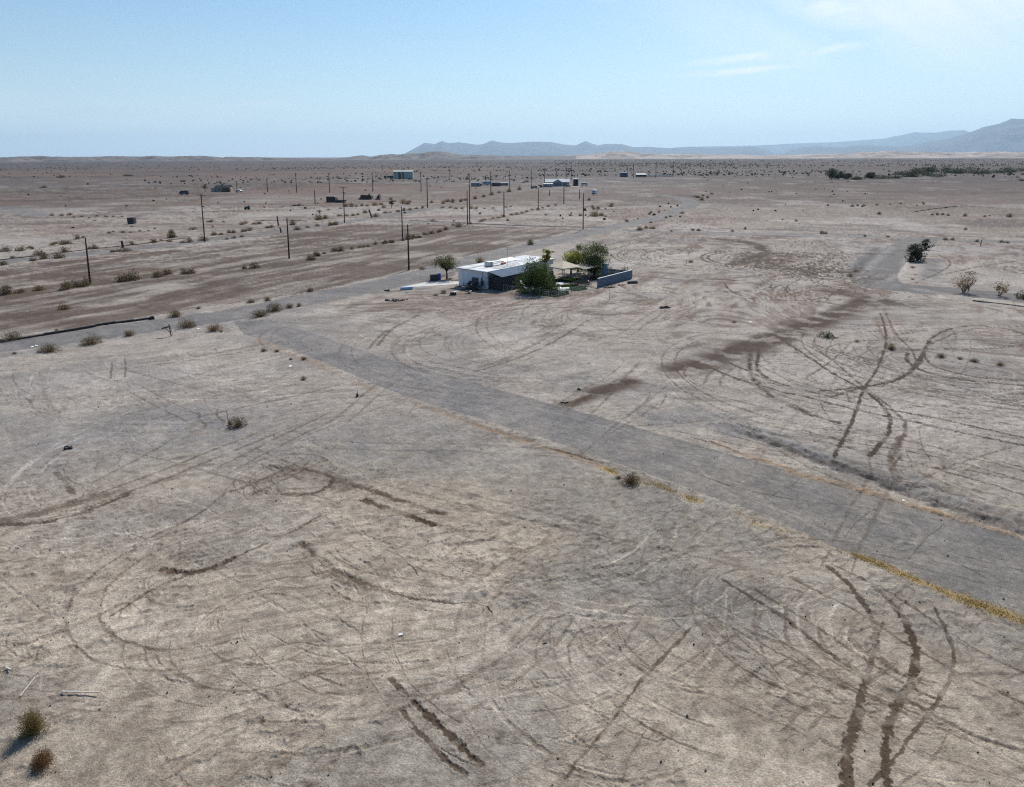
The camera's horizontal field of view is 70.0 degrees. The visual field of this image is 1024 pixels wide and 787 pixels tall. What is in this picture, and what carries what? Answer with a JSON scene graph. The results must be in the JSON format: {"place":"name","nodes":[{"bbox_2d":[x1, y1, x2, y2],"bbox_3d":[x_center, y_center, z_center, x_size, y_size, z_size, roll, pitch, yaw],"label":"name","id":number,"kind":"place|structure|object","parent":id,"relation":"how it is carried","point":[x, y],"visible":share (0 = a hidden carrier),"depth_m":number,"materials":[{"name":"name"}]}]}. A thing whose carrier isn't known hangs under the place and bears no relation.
{"place":"outdoors","nodes":[
{"label":"outdoors","id":0,"kind":"place"},
{"bbox_2d":[127,217,136,223],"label":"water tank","id":1,"kind":"object","parent":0,"point":[131,220],"visible":1,"depth_m":254.98,"materials":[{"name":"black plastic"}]},
{"bbox_2d":[0,156,345,161],"bbox_3d":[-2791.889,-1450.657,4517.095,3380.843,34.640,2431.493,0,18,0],"label":"hill","id":2,"kind":"structure","parent":0,"point":[98,159],"depth_m":4631.86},
{"bbox_2d":[179,190,188,194],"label":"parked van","id":3,"kind":"object","parent":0,"point":[186,192],"visible":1,"depth_m":455.04,"materials":[{"name":"grey paint"}]},
{"bbox_2d":[0,187,540,264],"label":"road","id":4,"kind":"structure","parent":0,"point":[195,241],"depth_m":219.85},
{"bbox_2d":[0,195,699,351],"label":"road","id":5,"kind":"structure","parent":0,"point":[113,331],"depth_m":118.52,"materials":[{"name":"asphalt"}]},
{"bbox_2d":[1,331,20,341],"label":"desert shrub","id":6,"kind":"object","parent":5,"relation":"on","point":[12,337],"visible":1,"depth_m":92.54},
{"bbox_2d":[17,317,149,339],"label":"kerb","id":7,"kind":"structure","parent":5,"relation":"on","point":[82,327],"depth_m":98.50,"materials":[{"name":"concrete"}]},
{"bbox_2d":[400,286,412,289],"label":"concrete block","id":8,"kind":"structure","parent":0,"point":[406,288],"depth_m":127.04,"materials":[{"name":"white paint"}]},
{"bbox_2d":[404,281,458,286],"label":"driveway","id":9,"kind":"structure","parent":0,"point":[436,283],"depth_m":132.78,"materials":[{"name":"concrete"}]},
{"bbox_2d":[344,151,575,159],"bbox_3d":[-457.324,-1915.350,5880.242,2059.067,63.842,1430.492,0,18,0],"label":"hill","id":10,"kind":"structure","parent":0,"point":[435,155],"depth_m":5484.15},
{"bbox_2d":[384,221,615,228],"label":"road","id":11,"kind":"structure","parent":0,"point":[513,225],"depth_m":241.33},
{"bbox_2d":[409,220,562,226],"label":"kerb","id":12,"kind":"structure","parent":11,"relation":"on","point":[490,224],"depth_m":249.27,"materials":[{"name":"concrete"}]},
{"bbox_2d":[0,157,1023,786],"bbox_3d":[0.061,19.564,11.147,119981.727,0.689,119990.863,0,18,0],"label":"ground","id":13,"kind":"structure","parent":0,"point":[632,599],"depth_m":51.62,"materials":[{"name":"soil"}]},
{"bbox_2d":[0,245,12,251],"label":"desert shrub","id":14,"kind":"object","parent":13,"relation":"on","point":[6,249],"visible":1,"depth_m":180.68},
{"bbox_2d":[0,282,14,294],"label":"desert shrub","id":15,"kind":"object","parent":13,"relation":"on","point":[6,289],"visible":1,"depth_m":123.69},
{"bbox_2d":[14,245,25,250],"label":"desert shrub","id":16,"kind":"object","parent":13,"relation":"on","point":[19,248],"visible":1,"depth_m":181.91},
{"bbox_2d":[14,703,50,741],"bbox_3d":[-19.425,13.092,29.445,1.290,1.409,1.167,-15,23,-38],"label":"desert shrub","id":17,"kind":"object","parent":13,"relation":"on","point":[33,723],"visible":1,"depth_m":29.41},
{"bbox_2d":[32,285,45,290],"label":"desert shrub","id":18,"kind":"object","parent":13,"relation":"on","point":[37,288],"visible":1,"depth_m":127.40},
{"bbox_2d":[38,251,49,258],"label":"desert shrub","id":19,"kind":"object","parent":13,"relation":"on","point":[43,256],"visible":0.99,"depth_m":166.48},
{"bbox_2d":[28,745,60,777],"bbox_3d":[-17.973,13.940,27.984,1.497,0.720,1.098,11,21,31],"label":"desert shrub","id":20,"kind":"object","parent":13,"relation":"on","point":[44,757],"visible":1,"depth_m":27.98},
{"bbox_2d":[35,342,61,352],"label":"desert shrub","id":21,"kind":"object","parent":13,"relation":"on","point":[52,348],"visible":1,"depth_m":87.10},
{"bbox_2d":[52,251,67,258],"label":"desert shrub","id":22,"kind":"object","parent":13,"relation":"on","point":[56,255],"visible":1,"depth_m":167.63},
{"bbox_2d":[57,303,70,309],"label":"desert shrub","id":23,"kind":"object","parent":13,"relation":"on","point":[62,306],"visible":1,"depth_m":111.07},
{"bbox_2d":[58,246,71,252],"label":"desert shrub","id":24,"kind":"object","parent":13,"relation":"on","point":[62,249],"visible":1,"depth_m":178.85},
{"bbox_2d":[59,279,73,289],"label":"desert shrub","id":25,"kind":"object","parent":13,"relation":"on","point":[67,286],"visible":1,"depth_m":127.49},
{"bbox_2d":[69,280,86,287],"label":"desert shrub","id":26,"kind":"object","parent":13,"relation":"on","point":[75,284],"visible":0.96,"depth_m":130.24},
{"bbox_2d":[61,691,99,692],"bbox_3d":[-18.719,12.933,31.716,1.689,0.069,0.060,1,18,3],"label":"lath","id":27,"kind":"object","parent":13,"relation":"on","point":[83,691],"visible":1,"depth_m":31.69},
{"bbox_2d":[81,276,92,286],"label":"desert shrub","id":28,"kind":"object","parent":13,"relation":"on","point":[87,283],"visible":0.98,"depth_m":131.48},
{"bbox_2d":[85,237,90,283],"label":"utility pole","id":29,"kind":"object","parent":13,"relation":"on","point":[89,277],"visible":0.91,"depth_m":132.57,"materials":[{"name":"wood"}]},
{"bbox_2d":[79,334,103,346],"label":"desert shrub","id":30,"kind":"object","parent":13,"relation":"on","point":[88,342],"visible":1,"depth_m":90.47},
{"bbox_2d":[0,238,183,259],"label":"kerb","id":31,"kind":"structure","parent":13,"relation":"on","point":[85,249],"depth_m":183.04,"materials":[{"name":"concrete"}]},
{"bbox_2d":[114,273,129,281],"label":"desert shrub","id":32,"kind":"object","parent":13,"relation":"on","point":[120,278],"visible":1,"depth_m":136.03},
{"bbox_2d":[123,329,137,335],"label":"desert shrub","id":33,"kind":"object","parent":13,"relation":"on","point":[126,333],"visible":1,"depth_m":94.70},
{"bbox_2d":[123,268,141,280],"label":"desert shrub","id":34,"kind":"object","parent":13,"relation":"on","point":[134,277],"visible":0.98,"depth_m":137.63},
{"bbox_2d":[151,270,163,277],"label":"desert shrub","id":35,"kind":"object","parent":13,"relation":"on","point":[157,275],"visible":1,"depth_m":140.97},
{"bbox_2d":[161,269,173,274],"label":"desert shrub","id":36,"kind":"object","parent":13,"relation":"on","point":[168,272],"visible":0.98,"depth_m":144.25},
{"bbox_2d":[166,231,177,237],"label":"desert shrub","id":37,"kind":"object","parent":13,"relation":"on","point":[169,235],"visible":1,"depth_m":211.06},
{"bbox_2d":[167,308,181,316],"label":"desert shrub","id":38,"kind":"object","parent":13,"relation":"on","point":[173,314],"visible":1,"depth_m":105.79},
{"bbox_2d":[179,268,189,274],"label":"desert shrub","id":39,"kind":"object","parent":13,"relation":"on","point":[184,271],"visible":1,"depth_m":144.88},
{"bbox_2d":[176,316,196,328],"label":"desert shrub","id":40,"kind":"object","parent":13,"relation":"on","point":[182,322],"visible":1,"depth_m":99.08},
{"bbox_2d":[196,194,205,241],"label":"utility pole","id":41,"kind":"object","parent":13,"relation":"on","point":[202,216],"visible":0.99,"depth_m":198.12,"materials":[{"name":"wood"}]},
{"bbox_2d":[206,323,224,331],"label":"desert shrub","id":42,"kind":"object","parent":13,"relation":"on","point":[215,326],"visible":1,"depth_m":97.28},
{"bbox_2d":[211,184,232,191],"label":"house","id":43,"kind":"structure","parent":13,"relation":"on","point":[222,188],"depth_m":487.75,"materials":[{"name":"beige paint"}]},
{"bbox_2d":[226,417,248,428],"bbox_3d":[-23.803,2.288,63.274,1.744,1.290,1.786,4,18,14],"label":"desert shrub","id":44,"kind":"object","parent":13,"relation":"on","point":[236,422],"visible":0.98,"depth_m":63.17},
{"bbox_2d":[249,261,260,267],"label":"desert shrub","id":45,"kind":"object","parent":13,"relation":"on","point":[254,265],"visible":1,"depth_m":152.33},
{"bbox_2d":[249,308,270,317],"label":"desert shrub","id":46,"kind":"object","parent":13,"relation":"on","point":[260,314],"visible":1,"depth_m":105.39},
{"bbox_2d":[266,302,282,311],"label":"desert shrub","id":47,"kind":"object","parent":13,"relation":"on","point":[276,307],"visible":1,"depth_m":109.64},
{"bbox_2d":[286,218,289,258],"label":"utility pole","id":48,"kind":"object","parent":13,"relation":"on","point":[288,240],"visible":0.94,"depth_m":164.38,"materials":[{"name":"wood"}]},
{"bbox_2d":[314,214,322,219],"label":"desert shrub","id":49,"kind":"object","parent":13,"relation":"on","point":[318,217],"visible":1,"depth_m":270.27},
{"bbox_2d":[326,196,337,201],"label":"ruined wall","id":50,"kind":"structure","parent":13,"relation":"on","point":[330,199],"depth_m":370.86,"materials":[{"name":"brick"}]},
{"bbox_2d":[339,187,346,222],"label":"utility pole","id":51,"kind":"object","parent":13,"relation":"on","point":[343,201],"visible":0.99,"depth_m":254.66,"materials":[{"name":"wood"}]},
{"bbox_2d":[357,194,372,199],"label":"ruined wall","id":52,"kind":"structure","parent":13,"relation":"on","point":[366,197],"depth_m":395.07,"materials":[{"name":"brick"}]},
{"bbox_2d":[393,170,413,178],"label":"metal shed","id":53,"kind":"structure","parent":13,"relation":"on","point":[402,174],"depth_m":765.55,"materials":[{"name":"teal metal"}]},
{"bbox_2d":[407,224,409,269],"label":"utility pole","id":54,"kind":"object","parent":13,"relation":"on","point":[408,247],"visible":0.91,"depth_m":147.70,"materials":[{"name":"wood"}]},
{"bbox_2d":[431,254,461,278],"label":"tree","id":55,"kind":"object","parent":13,"relation":"on","point":[446,265],"visible":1,"depth_m":136.78,"materials":[{"name":"green plant"}]},
{"bbox_2d":[455,276,482,290],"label":"utility trailer","id":56,"kind":"object","parent":13,"relation":"on","point":[472,287],"visible":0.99,"depth_m":126.22,"materials":[{"name":"metal"}]},
{"bbox_2d":[469,176,469,220],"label":"utility pole","id":57,"kind":"object","parent":13,"relation":"on","point":[469,198],"visible":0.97,"depth_m":255.70,"materials":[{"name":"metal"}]},
{"bbox_2d":[471,182,479,185],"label":"mobile home","id":58,"kind":"object","parent":13,"relation":"on","point":[475,183],"visible":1,"depth_m":563.77,"materials":[{"name":"grey"}]},
{"bbox_2d":[475,256,484,262],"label":"desert shrub","id":59,"kind":"object","parent":13,"relation":"on","point":[480,259],"visible":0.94,"depth_m":158.47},
{"bbox_2d":[491,182,500,185],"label":"shack","id":60,"kind":"structure","parent":13,"relation":"on","point":[495,183],"depth_m":568.76,"materials":[{"name":"grey"}]},
{"bbox_2d":[456,247,554,290],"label":"white house","id":61,"kind":"structure","parent":13,"relation":"on","point":[497,274],"depth_m":129.28,"materials":[{"name":"paint"}]},
{"bbox_2d":[0,159,1023,227],"bbox_3d":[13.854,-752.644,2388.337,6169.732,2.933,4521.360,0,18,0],"label":"desert scrub","id":62,"kind":"object","parent":13,"relation":"on","point":[646,163],"visible":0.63,"depth_m":1292.04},
{"bbox_2d":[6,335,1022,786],"bbox_3d":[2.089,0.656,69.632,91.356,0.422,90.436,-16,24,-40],"label":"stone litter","id":63,"kind":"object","parent":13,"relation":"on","point":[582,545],"visible":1,"depth_m":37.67,"materials":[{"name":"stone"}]},
{"bbox_2d":[503,284,558,297],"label":"wire fence","id":64,"kind":"object","parent":13,"relation":"on","point":[529,287],"visible":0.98,"depth_m":121.46,"materials":[{"name":"metal"}]},
{"bbox_2d":[538,249,551,266],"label":"tree","id":65,"kind":"object","parent":13,"relation":"on","point":[546,257],"visible":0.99,"depth_m":138.27,"materials":[{"name":"green plant"}]},
{"bbox_2d":[543,183,552,186],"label":"shed","id":66,"kind":"structure","parent":13,"relation":"on","point":[547,184],"depth_m":548.24,"materials":[{"name":"grey"}]},
{"bbox_2d":[545,179,569,185],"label":"house","id":67,"kind":"structure","parent":13,"relation":"on","point":[559,182],"depth_m":559.00,"materials":[{"name":"grey"}]},
{"bbox_2d":[546,261,580,281],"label":"garden canopy","id":68,"kind":"object","parent":13,"relation":"on","point":[562,265],"visible":0.8,"depth_m":135.05,"materials":[{"name":"beige fabric"}]},
{"bbox_2d":[559,250,583,273],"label":"tree","id":69,"kind":"object","parent":13,"relation":"on","point":[570,259],"visible":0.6,"depth_m":142.21,"materials":[{"name":"green plant"}]},
{"bbox_2d":[573,178,578,185],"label":"carport","id":70,"kind":"object","parent":13,"relation":"on","point":[575,181],"visible":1,"depth_m":570.94,"materials":[{"name":"white paint"}]},
{"bbox_2d":[570,279,583,284],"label":"garden shrub","id":71,"kind":"object","parent":13,"relation":"on","point":[577,282],"visible":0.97,"depth_m":130.66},
{"bbox_2d":[558,281,597,296],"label":"wire fence","id":72,"kind":"object","parent":13,"relation":"on","point":[578,288],"visible":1,"depth_m":123.65,"materials":[{"name":"metal"}]},
{"bbox_2d":[570,243,586,270],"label":"tree","id":73,"kind":"object","parent":13,"relation":"on","point":[578,247],"visible":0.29,"depth_m":144.74,"materials":[{"name":"green plant"}]},
{"bbox_2d":[582,193,583,229],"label":"utility pole","id":74,"kind":"object","parent":13,"relation":"on","point":[583,211],"visible":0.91,"depth_m":228.26,"materials":[{"name":"wood"}]},
{"bbox_2d":[570,263,597,279],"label":"shade sail","id":75,"kind":"object","parent":13,"relation":"on","point":[585,266],"visible":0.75,"depth_m":136.94,"materials":[{"name":"fabric"}]},
{"bbox_2d":[572,241,612,276],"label":"tree","id":76,"kind":"object","parent":13,"relation":"on","point":[594,258],"visible":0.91,"depth_m":139.81,"materials":[{"name":"green plant"}]},
{"bbox_2d":[602,263,608,275],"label":"garden cabinet","id":77,"kind":"object","parent":13,"relation":"on","point":[605,269],"visible":0.87,"depth_m":141.39,"materials":[{"name":"metal"}]},
{"bbox_2d":[590,267,627,274],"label":"screen fence","id":78,"kind":"object","parent":13,"relation":"on","point":[614,271],"visible":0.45,"depth_m":140.82,"materials":[{"name":"grey"}]},
{"bbox_2d":[597,270,632,286],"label":"block wall","id":79,"kind":"structure","parent":13,"relation":"on","point":[614,278],"depth_m":132.83,"materials":[{"name":"white paint"}]},
{"bbox_2d":[620,172,627,176],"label":"building","id":80,"kind":"structure","parent":13,"relation":"on","point":[624,174],"depth_m":799.01,"materials":[{"name":"grey paint"}]},
{"bbox_2d":[621,471,641,487],"bbox_3d":[8.526,5.900,51.854,1.408,1.052,2.080,14,23,37],"label":"desert shrub","id":81,"kind":"object","parent":13,"relation":"on","point":[630,480],"visible":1,"depth_m":51.80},
{"bbox_2d":[817,331,834,338],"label":"desert shrub","id":82,"kind":"object","parent":13,"relation":"on","point":[827,335],"visible":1,"depth_m":92.71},
{"bbox_2d":[825,168,838,179],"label":"tree","id":83,"kind":"object","parent":13,"relation":"on","point":[832,172],"visible":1,"depth_m":691.33,"materials":[{"name":"green plant"}]},
{"bbox_2d":[833,171,844,179],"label":"tree","id":84,"kind":"object","parent":13,"relation":"on","point":[841,175],"visible":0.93,"depth_m":690.60,"materials":[{"name":"green plant"}]},
{"bbox_2d":[842,173,852,179],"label":"tree","id":85,"kind":"object","parent":13,"relation":"on","point":[847,176],"visible":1,"depth_m":690.59,"materials":[{"name":"green plant"}]},
{"bbox_2d":[864,172,876,178],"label":"tree","id":86,"kind":"object","parent":13,"relation":"on","point":[870,175],"visible":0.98,"depth_m":707.53,"materials":[{"name":"green plant"}]},
{"bbox_2d":[869,175,891,178],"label":"thicket bush","id":87,"kind":"object","parent":13,"relation":"on","point":[878,176],"visible":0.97,"depth_m":708.39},
{"bbox_2d":[886,344,895,349],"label":"desert shrub","id":88,"kind":"object","parent":13,"relation":"on","point":[891,346],"visible":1,"depth_m":87.12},
{"bbox_2d":[899,171,917,176],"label":"thicket bush","id":89,"kind":"object","parent":13,"relation":"on","point":[907,173],"visible":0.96,"depth_m":766.95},
{"bbox_2d":[904,166,924,174],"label":"thicket bush","id":90,"kind":"object","parent":13,"relation":"on","point":[915,170],"visible":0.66,"depth_m":861.78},
{"bbox_2d":[905,243,927,261],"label":"tree","id":91,"kind":"object","parent":13,"relation":"on","point":[916,253],"visible":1,"depth_m":158.80,"materials":[{"name":"green plant"}]},
{"bbox_2d":[919,170,931,175],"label":"thicket bush","id":92,"kind":"object","parent":13,"relation":"on","point":[927,174],"visible":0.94,"depth_m":811.29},
{"bbox_2d":[920,238,934,249],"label":"tree","id":93,"kind":"object","parent":13,"relation":"on","point":[925,243],"visible":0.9,"depth_m":177.44,"materials":[{"name":"green plant"}]},
{"bbox_2d":[928,172,948,176],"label":"thicket bush","id":94,"kind":"object","parent":13,"relation":"on","point":[935,174],"visible":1,"depth_m":762.04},
{"bbox_2d":[936,165,952,172],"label":"thicket bush","id":95,"kind":"object","parent":13,"relation":"on","point":[945,168],"visible":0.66,"depth_m":952.45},
{"bbox_2d":[950,167,966,173],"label":"thicket bush","id":96,"kind":"object","parent":13,"relation":"on","point":[958,172],"visible":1,"depth_m":889.49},
{"bbox_2d":[949,271,981,292],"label":"bare shrub","id":97,"kind":"object","parent":13,"relation":"on","point":[965,286],"visible":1,"depth_m":121.75,"materials":[{"name":"brown plant"}]},
{"bbox_2d":[962,167,981,172],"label":"thicket bush","id":98,"kind":"object","parent":13,"relation":"on","point":[969,170],"visible":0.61,"depth_m":919.50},
{"bbox_2d":[971,169,988,173],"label":"thicket bush","id":99,"kind":"object","parent":13,"relation":"on","point":[980,172],"visible":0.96,"depth_m":883.63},
{"bbox_2d":[973,300,1023,306],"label":"kerb","id":100,"kind":"structure","parent":13,"relation":"on","point":[997,303],"depth_m":112.97,"materials":[{"name":"concrete"}]},
{"bbox_2d":[993,279,1009,295],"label":"bare shrub","id":101,"kind":"object","parent":13,"relation":"on","point":[999,289],"visible":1,"depth_m":118.87,"materials":[{"name":"brown plant"}]},
{"bbox_2d":[996,166,1016,172],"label":"thicket bush","id":102,"kind":"object","parent":13,"relation":"on","point":[1009,169],"visible":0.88,"depth_m":942.09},
{"bbox_2d":[1014,290,1023,299],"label":"desert shrub","id":103,"kind":"object","parent":13,"relation":"on","point":[1019,296],"visible":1,"depth_m":116.88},
{"bbox_2d":[0,0,1023,157],"label":"sky","id":104,"kind":"structure","parent":0,"point":[79,78],"materials":[{"name":"blue"}]},
{"bbox_2d":[515,276,593,297],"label":"lawn","id":105,"kind":"structure","parent":0,"point":[554,295],"depth_m":126.81,"materials":[{"name":"green plant"}]},
{"bbox_2d":[512,257,561,294],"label":"tree","id":106,"kind":"object","parent":105,"relation":"on","point":[536,279],"visible":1,"depth_m":122.65,"materials":[{"name":"green plant"}]},
{"bbox_2d":[397,141,775,155],"bbox_3d":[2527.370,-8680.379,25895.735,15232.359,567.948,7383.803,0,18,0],"label":"mountain","id":107,"kind":"structure","parent":0,"point":[491,148],"depth_m":24806.65,"materials":[{"name":"stone"}]},
{"bbox_2d":[234,321,1023,632],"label":"road","id":108,"kind":"structure","parent":0,"point":[989,568],"depth_m":51.10,"materials":[{"name":"asphalt"}]},
{"bbox_2d":[563,151,780,158],"bbox_3d":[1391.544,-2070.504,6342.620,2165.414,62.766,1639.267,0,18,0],"label":"hill","id":109,"kind":"structure","parent":0,"point":[621,155],"depth_m":5978.97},
{"bbox_2d":[604,467,1023,628],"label":"dry grass","id":110,"kind":"structure","parent":0,"point":[961,596],"depth_m":40.24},
{"bbox_2d":[622,230,1023,242],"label":"road","id":111,"kind":"structure","parent":0,"point":[802,235],"depth_m":213.31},
{"bbox_2d":[703,130,968,154],"bbox_3d":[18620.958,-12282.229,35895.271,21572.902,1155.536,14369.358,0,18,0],"label":"mountain","id":112,"kind":"structure","parent":0,"point":[913,138],"depth_m":36001.86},
{"bbox_2d":[765,151,1023,157],"bbox_3d":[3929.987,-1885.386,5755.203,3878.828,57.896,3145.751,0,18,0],"label":"hill","id":113,"kind":"structure","parent":0,"point":[902,154],"depth_m":5797.88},
{"bbox_2d":[781,119,1023,154],"bbox_3d":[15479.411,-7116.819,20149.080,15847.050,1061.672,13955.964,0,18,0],"label":"mountain","id":114,"kind":"structure","parent":0,"point":[1007,136],"depth_m":20223.24,"materials":[{"name":"stone"}]},
{"bbox_2d":[850,238,1023,301],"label":"road","id":115,"kind":"structure","parent":0,"point":[880,269],"depth_m":139.63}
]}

